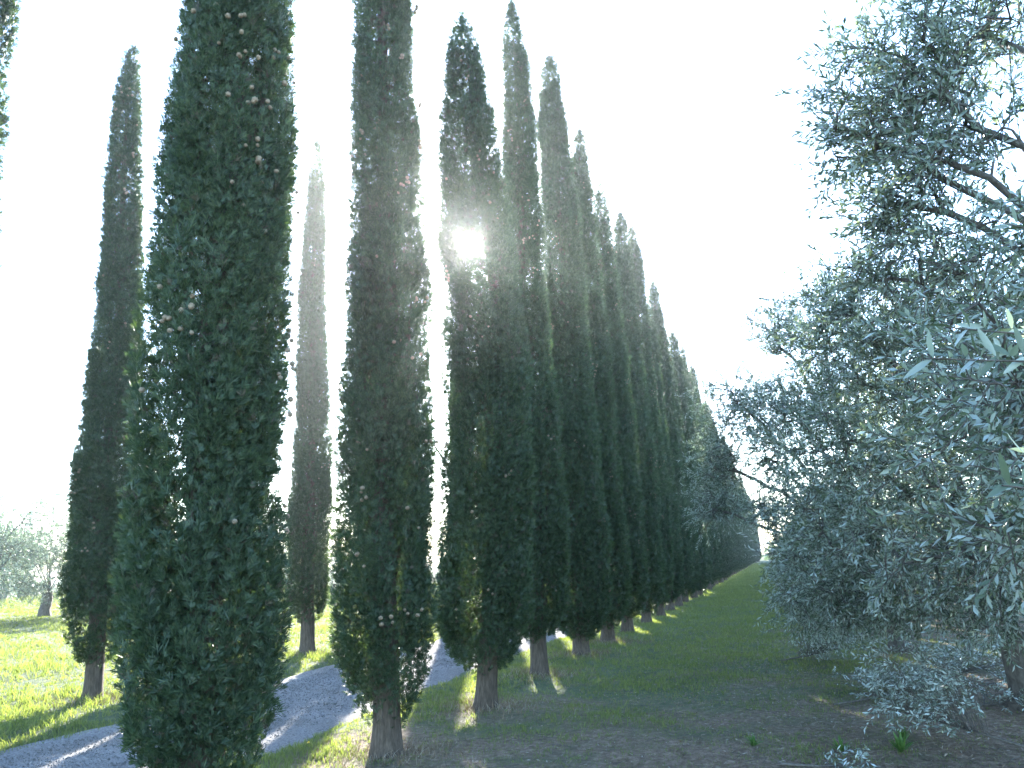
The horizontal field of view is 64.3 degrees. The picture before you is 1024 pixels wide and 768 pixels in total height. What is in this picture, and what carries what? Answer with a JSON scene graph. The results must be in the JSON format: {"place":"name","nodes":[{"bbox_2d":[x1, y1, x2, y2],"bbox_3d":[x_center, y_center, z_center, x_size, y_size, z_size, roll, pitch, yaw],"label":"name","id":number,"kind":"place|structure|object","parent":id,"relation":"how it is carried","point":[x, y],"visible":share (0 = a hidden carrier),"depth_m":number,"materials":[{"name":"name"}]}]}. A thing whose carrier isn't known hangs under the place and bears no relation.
{"place":"outdoors","nodes":[
{"label":"outdoors","id":0,"kind":"place"},
{"bbox_2d":[0,583,481,752],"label":"grass","id":1,"kind":"structure","parent":0,"point":[45,668],"depth_m":13.28,"materials":[{"name":"green plant"}]},
{"bbox_2d":[0,613,569,767],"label":"road","id":2,"kind":"structure","parent":0,"point":[279,742],"depth_m":8.66,"materials":[{"name":"grey gravel"}]},
{"bbox_2d":[3,633,663,767],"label":"dry grass","id":3,"kind":"structure","parent":0,"point":[503,705],"depth_m":9.03,"materials":[{"name":"green plant"}]},
{"bbox_2d":[0,554,1023,767],"bbox_3d":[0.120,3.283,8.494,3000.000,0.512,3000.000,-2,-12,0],"label":"ground","id":4,"kind":"structure","parent":0,"point":[693,756],"depth_m":8.03,"materials":[{"name":"green plant"}]},
{"bbox_2d":[0,520,14,594],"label":"olive tree","id":5,"kind":"object","parent":4,"relation":"on","point":[6,556],"visible":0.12,"depth_m":40.60,"materials":[{"name":"green plant"}]},
{"bbox_2d":[0,0,22,359],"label":"cypress tree","id":6,"kind":"object","parent":4,"relation":"on","point":[10,7],"visible":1,"depth_m":10.31,"materials":[{"name":"green plant"}]},
{"bbox_2d":[0,511,37,592],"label":"olive tree","id":7,"kind":"object","parent":4,"relation":"on","point":[1,523],"visible":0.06,"depth_m":49.31,"materials":[{"name":"green plant"}]},
{"bbox_2d":[0,521,42,597],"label":"olive tree","id":8,"kind":"object","parent":4,"relation":"on","point":[4,596],"visible":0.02,"depth_m":58.79,"materials":[{"name":"green plant"}]},
{"bbox_2d":[0,468,58,608],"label":"olive tree","id":9,"kind":"object","parent":4,"relation":"on","point":[21,541],"visible":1,"depth_m":28.66,"materials":[{"name":"green plant"}]},
{"bbox_2d":[0,481,72,616],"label":"olive tree","id":10,"kind":"object","parent":4,"relation":"on","point":[44,609],"visible":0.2,"depth_m":32.88,"materials":[{"name":"green plant"}]},
{"bbox_2d":[21,504,112,619],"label":"olive tree","id":11,"kind":"object","parent":4,"relation":"on","point":[57,546],"visible":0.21,"depth_m":29.70,"materials":[{"name":"green plant"}]},
{"bbox_2d":[55,38,146,701],"bbox_3d":[-5.763,-0.587,11.865,1.065,10.064,1.054,-2,-12,0],"label":"cypress tree","id":12,"kind":"object","parent":4,"relation":"on","point":[98,466],"visible":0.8,"depth_m":11.40,"materials":[{"name":"green plant"}]},
{"bbox_2d":[103,0,302,767],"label":"cypress tree","id":13,"kind":"object","parent":4,"relation":"on","point":[193,588],"visible":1,"depth_m":4.91,"materials":[{"name":"green plant"}]},
{"bbox_2d":[275,521,287,591],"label":"olive tree","id":14,"kind":"object","parent":4,"relation":"on","point":[281,554],"visible":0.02,"depth_m":45.69,"materials":[{"name":"green plant"}]},
{"bbox_2d":[283,137,334,654],"bbox_3d":[-4.147,-0.089,16.846,1.048,11.090,1.019,-2,-12,0],"label":"cypress tree","id":15,"kind":"object","parent":4,"relation":"on","point":[310,477],"visible":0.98,"depth_m":16.37,"materials":[{"name":"green plant"}]},
{"bbox_2d":[314,510,353,597],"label":"olive tree","id":16,"kind":"object","parent":4,"relation":"on","point":[331,543],"visible":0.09,"depth_m":42.76,"materials":[{"name":"green plant"}]},
{"bbox_2d":[326,0,440,759],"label":"cypress tree","id":17,"kind":"object","parent":4,"relation":"on","point":[381,397],"visible":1,"depth_m":7.51,"materials":[{"name":"green plant"}]},
{"bbox_2d":[395,418,426,608],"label":"cypress tree","id":18,"kind":"object","parent":4,"relation":"on","point":[406,538],"depth_m":20.33,"materials":[{"name":"green plant"}]},
{"bbox_2d":[428,518,445,573],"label":"olive tree","id":19,"kind":"object","parent":4,"relation":"on","point":[435,550],"visible":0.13,"depth_m":58.30,"materials":[{"name":"green plant"}]},
{"bbox_2d":[447,323,474,611],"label":"cypress tree","id":20,"kind":"object","parent":4,"relation":"on","point":[473,513],"visible":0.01,"depth_m":24.11,"materials":[{"name":"green plant"}]},
{"bbox_2d":[416,8,537,710],"bbox_3d":[-0.400,-0.665,10.016,1.292,9.028,1.304,10,-17,-44],"label":"cypress tree","id":21,"kind":"object","parent":4,"relation":"on","point":[491,487],"visible":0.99,"depth_m":9.51,"materials":[{"name":"green plant"}]},
{"bbox_2d":[499,0,572,675],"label":"cypress tree","id":22,"kind":"object","parent":4,"relation":"on","point":[552,529],"visible":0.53,"depth_m":12.31,"materials":[{"name":"green plant"}]},
{"bbox_2d":[536,52,614,655],"bbox_3d":[0.999,-0.959,15.048,1.333,11.611,1.366,-2,-12,0],"label":"cypress tree","id":23,"kind":"object","parent":4,"relation":"on","point":[588,578],"visible":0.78,"depth_m":14.53,"materials":[{"name":"green plant"}]},
{"bbox_2d":[570,125,633,642],"bbox_3d":[1.684,-0.327,16.949,1.200,11.161,1.156,-2,-12,0],"label":"cypress tree","id":24,"kind":"object","parent":4,"relation":"on","point":[620,575],"visible":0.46,"depth_m":16.57,"materials":[{"name":"green plant"}]},
{"bbox_2d":[592,182,650,632],"bbox_3d":[2.307,0.255,18.877,1.313,10.802,1.295,-2,-12,0],"label":"cypress tree","id":25,"kind":"object","parent":4,"relation":"on","point":[627,436],"visible":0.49,"depth_m":18.48,"materials":[{"name":"green plant"}]},
{"bbox_2d":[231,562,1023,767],"bbox_3d":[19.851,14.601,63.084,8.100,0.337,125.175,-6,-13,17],"label":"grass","id":26,"kind":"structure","parent":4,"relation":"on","point":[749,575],"depth_m":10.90,"materials":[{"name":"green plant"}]},
{"bbox_2d":[612,208,667,622],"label":"cypress tree","id":27,"kind":"object","parent":4,"relation":"on","point":[648,468],"visible":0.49,"depth_m":21.07,"materials":[{"name":"green plant"}]},
{"bbox_2d":[628,223,675,616],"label":"cypress tree","id":28,"kind":"object","parent":4,"relation":"on","point":[641,304],"visible":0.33,"depth_m":23.20,"materials":[{"name":"green plant"}]},
{"bbox_2d":[647,305,684,610],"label":"cypress tree","id":29,"kind":"object","parent":4,"relation":"on","point":[678,568],"visible":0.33,"depth_m":24.98,"materials":[{"name":"green plant"}]},
{"bbox_2d":[647,278,694,605],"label":"cypress tree","id":30,"kind":"object","parent":4,"relation":"on","point":[658,314],"visible":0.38,"depth_m":27.58,"materials":[{"name":"green plant"}]},
{"bbox_2d":[668,348,701,601],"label":"cypress tree","id":31,"kind":"object","parent":4,"relation":"on","point":[695,554],"visible":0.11,"depth_m":29.27,"materials":[{"name":"green plant"}]},
{"bbox_2d":[669,329,709,598],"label":"cypress tree","id":32,"kind":"object","parent":4,"relation":"on","point":[675,355],"visible":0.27,"depth_m":31.91,"materials":[{"name":"green plant"}]},
{"bbox_2d":[680,359,712,595],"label":"cypress tree","id":33,"kind":"object","parent":4,"relation":"on","point":[693,429],"visible":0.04,"depth_m":33.59,"materials":[{"name":"green plant"}]},
{"bbox_2d":[680,344,713,592],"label":"cypress tree","id":34,"kind":"object","parent":4,"relation":"on","point":[683,355],"visible":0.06,"depth_m":36.65,"materials":[{"name":"green plant"}]},
{"bbox_2d":[689,370,719,589],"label":"cypress tree","id":35,"kind":"object","parent":4,"relation":"on","point":[715,561],"visible":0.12,"depth_m":37.70,"materials":[{"name":"green plant"}]},
{"bbox_2d":[689,364,721,586],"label":"cypress tree","id":36,"kind":"object","parent":4,"relation":"on","point":[693,369],"visible":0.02,"depth_m":40.56,"materials":[{"name":"green plant"}]},
{"bbox_2d":[702,409,721,585],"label":"cypress tree","id":37,"kind":"object","parent":4,"relation":"on","point":[714,584],"depth_m":41.65,"materials":[{"name":"green plant"}]},
{"bbox_2d":[403,620,1023,767],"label":"leaf litter","id":38,"kind":"object","parent":4,"relation":"on","point":[851,737],"visible":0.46,"depth_m":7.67,"materials":[{"name":"brown plant"}]},
{"bbox_2d":[703,406,724,583],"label":"cypress tree","id":39,"kind":"object","parent":4,"relation":"on","point":[722,552],"visible":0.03,"depth_m":43.99,"materials":[{"name":"green plant"}]},
{"bbox_2d":[703,402,730,582],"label":"cypress tree","id":40,"kind":"object","parent":4,"relation":"on","point":[727,564],"visible":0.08,"depth_m":46.08,"materials":[{"name":"green plant"}]},
{"bbox_2d":[708,404,733,564],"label":"cypress tree","id":41,"kind":"object","parent":4,"relation":"on","point":[719,455],"depth_m":54.24,"materials":[{"name":"green plant"}]},
{"bbox_2d":[713,431,733,579],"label":"cypress tree","id":42,"kind":"object","parent":4,"relation":"on","point":[730,547],"visible":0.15,"depth_m":50.20,"materials":[{"name":"green plant"}]},
{"bbox_2d":[718,437,736,576],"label":"cypress tree","id":43,"kind":"object","parent":4,"relation":"on","point":[735,552],"visible":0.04,"depth_m":56.66,"materials":[{"name":"green plant"}]},
{"bbox_2d":[721,440,740,573],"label":"cypress tree","id":44,"kind":"object","parent":4,"relation":"on","point":[737,542],"visible":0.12,"depth_m":62.91,"materials":[{"name":"green plant"}]},
{"bbox_2d":[723,460,739,574],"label":"cypress tree","id":45,"kind":"object","parent":4,"relation":"on","point":[737,554],"visible":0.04,"depth_m":60.79,"materials":[{"name":"green plant"}]},
{"bbox_2d":[731,472,743,571],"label":"cypress tree","id":46,"kind":"object","parent":4,"relation":"on","point":[742,562],"visible":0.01,"depth_m":69.73,"materials":[{"name":"green plant"}]},
{"bbox_2d":[733,489,742,572],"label":"cypress tree","id":47,"kind":"object","parent":4,"relation":"on","point":[740,548],"visible":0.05,"depth_m":67.29,"materials":[{"name":"green plant"}]},
{"bbox_2d":[733,476,745,570],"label":"cypress tree","id":48,"kind":"object","parent":4,"relation":"on","point":[742,539],"depth_m":73.87,"materials":[{"name":"green plant"}]},
{"bbox_2d":[735,479,749,567],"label":"cypress tree","id":49,"kind":"object","parent":4,"relation":"on","point":[746,549],"visible":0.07,"depth_m":80.27,"materials":[{"name":"green plant"}]},
{"bbox_2d":[739,511,746,570],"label":"cypress tree","id":50,"kind":"object","parent":4,"relation":"on","point":[744,549],"depth_m":75.96,"materials":[{"name":"green plant"}]},
{"bbox_2d":[738,482,749,565],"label":"cypress tree","id":51,"kind":"object","parent":4,"relation":"on","point":[746,535],"depth_m":84.59,"materials":[{"name":"green plant"}]},
{"bbox_2d":[737,473,752,565],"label":"cypress tree","id":52,"kind":"object","parent":4,"relation":"on","point":[748,526],"visible":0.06,"depth_m":97.56,"materials":[{"name":"green plant"}]},
{"bbox_2d":[740,486,750,558],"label":"cypress tree","id":53,"kind":"object","parent":4,"relation":"on","point":[747,534],"visible":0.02,"depth_m":90.97,"materials":[{"name":"green plant"}]},
{"bbox_2d":[744,732,762,745],"bbox_3d":[2.007,2.980,6.802,0.131,0.114,0.152,3,-13,-22],"label":"weed plant","id":54,"kind":"object","parent":4,"relation":"on","point":[752,740],"visible":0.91,"depth_m":6.80,"materials":[{"name":"green plant"}]},
{"bbox_2d":[761,537,779,559],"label":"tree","id":55,"kind":"object","parent":4,"relation":"on","point":[762,558],"visible":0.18,"depth_m":186.65,"materials":[{"name":"green plant"}]},
{"bbox_2d":[781,624,864,661],"bbox_3d":[4.560,3.768,11.974,1.221,0.659,1.434,-2,-12,0],"label":"fallen olive branch","id":56,"kind":"object","parent":4,"relation":"on","point":[822,648],"visible":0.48,"depth_m":11.95,"materials":[{"name":"green plant"}]},
{"bbox_2d":[674,278,978,658],"bbox_3d":[5.272,1.271,12.318,5.246,5.753,4.998,-2,-12,0],"label":"olive tree","id":57,"kind":"object","parent":4,"relation":"on","point":[755,403],"visible":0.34,"depth_m":12.56,"materials":[{"name":"green plant"}]},
{"bbox_2d":[781,743,877,767],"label":"fallen olive branch","id":58,"kind":"object","parent":4,"relation":"on","point":[857,756],"visible":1,"depth_m":6.02,"materials":[{"name":"green plant"}]},
{"bbox_2d":[826,735,854,751],"bbox_3d":[2.672,2.916,6.611,0.239,0.164,0.204,0,-13,-11],"label":"weed plant","id":59,"kind":"object","parent":4,"relation":"on","point":[841,748],"visible":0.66,"depth_m":6.59,"materials":[{"name":"green plant"}]},
{"bbox_2d":[821,623,885,643],"bbox_3d":[6.127,4.435,14.643,1.353,0.671,1.350,-2,-12,0],"label":"fallen olive branch","id":60,"kind":"object","parent":4,"relation":"on","point":[861,634],"visible":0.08,"depth_m":14.49,"materials":[{"name":"green plant"}]},
{"bbox_2d":[735,227,1023,711],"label":"olive tree","id":61,"kind":"object","parent":4,"relation":"on","point":[936,595],"visible":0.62,"depth_m":6.78,"materials":[{"name":"green plant"}]},
{"bbox_2d":[828,451,951,581],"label":"olive tree","id":62,"kind":"object","parent":4,"relation":"on","point":[900,515],"depth_m":22.79,"materials":[{"name":"green plant"}]},
{"bbox_2d":[773,0,1023,630],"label":"olive tree","id":63,"kind":"object","parent":4,"relation":"on","point":[994,413],"visible":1,"depth_m":4.04,"materials":[{"name":"green plant"}]},
{"bbox_2d":[824,415,981,621],"bbox_3d":[8.834,2.772,18.157,4.389,5.047,4.291,-2,-12,0],"label":"olive tree","id":64,"kind":"object","parent":4,"relation":"on","point":[908,515],"visible":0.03,"depth_m":17.79,"materials":[{"name":"green plant"}]},
{"bbox_2d":[896,726,910,737],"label":"weed plant","id":65,"kind":"object","parent":4,"relation":"on","point":[903,733],"visible":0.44,"depth_m":6.89,"materials":[{"name":"green plant"}]},
{"bbox_2d":[888,731,919,751],"bbox_3d":[3.059,2.828,6.422,0.260,0.178,0.207,2,-13,-20],"label":"weed plant","id":66,"kind":"object","parent":4,"relation":"on","point":[900,744],"visible":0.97,"depth_m":6.41,"materials":[{"name":"green plant"}]},
{"bbox_2d":[831,655,1000,707],"bbox_3d":[4.138,3.236,8.668,1.493,0.641,2.222,0,-13,-11],"label":"fallen olive branch","id":67,"kind":"object","parent":4,"relation":"on","point":[886,677],"visible":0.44,"depth_m":8.79,"materials":[{"name":"green plant"}]},
{"bbox_2d":[861,630,1006,688],"bbox_3d":[5.094,3.269,9.568,1.607,0.647,2.262,-2,-12,0],"label":"fallen olive branch","id":68,"kind":"object","parent":4,"relation":"on","point":[956,655],"visible":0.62,"depth_m":9.43,"materials":[{"name":"green plant"}]},
{"bbox_2d":[847,635,1023,747],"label":"fallen olive branch","id":69,"kind":"object","parent":4,"relation":"on","point":[930,679],"visible":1,"depth_m":6.66,"materials":[{"name":"green plant"}]},
{"bbox_2d":[951,673,1023,714],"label":"fallen olive branch","id":70,"kind":"object","parent":4,"relation":"on","point":[1010,696],"visible":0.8,"depth_m":7.93,"materials":[{"name":"green plant"}]},
{"bbox_2d":[971,645,1004,686],"bbox_3d":[6.097,3.152,9.487,1.761,0.710,2.557,-2,-12,0],"label":"fallen olive branch","id":71,"kind":"object","parent":4,"relation":"on","point":[993,670],"visible":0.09,"depth_m":9.33,"materials":[{"name":"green plant"}]},
{"bbox_2d":[0,0,1023,580],"label":"sky","id":72,"kind":"structure","parent":0,"point":[673,102],"materials":[{"name":"white"}]},
{"bbox_2d":[308,626,1023,767],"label":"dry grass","id":73,"kind":"structure","parent":0,"point":[697,708],"depth_m":8.19,"materials":[{"name":"green plant"}]}
]}

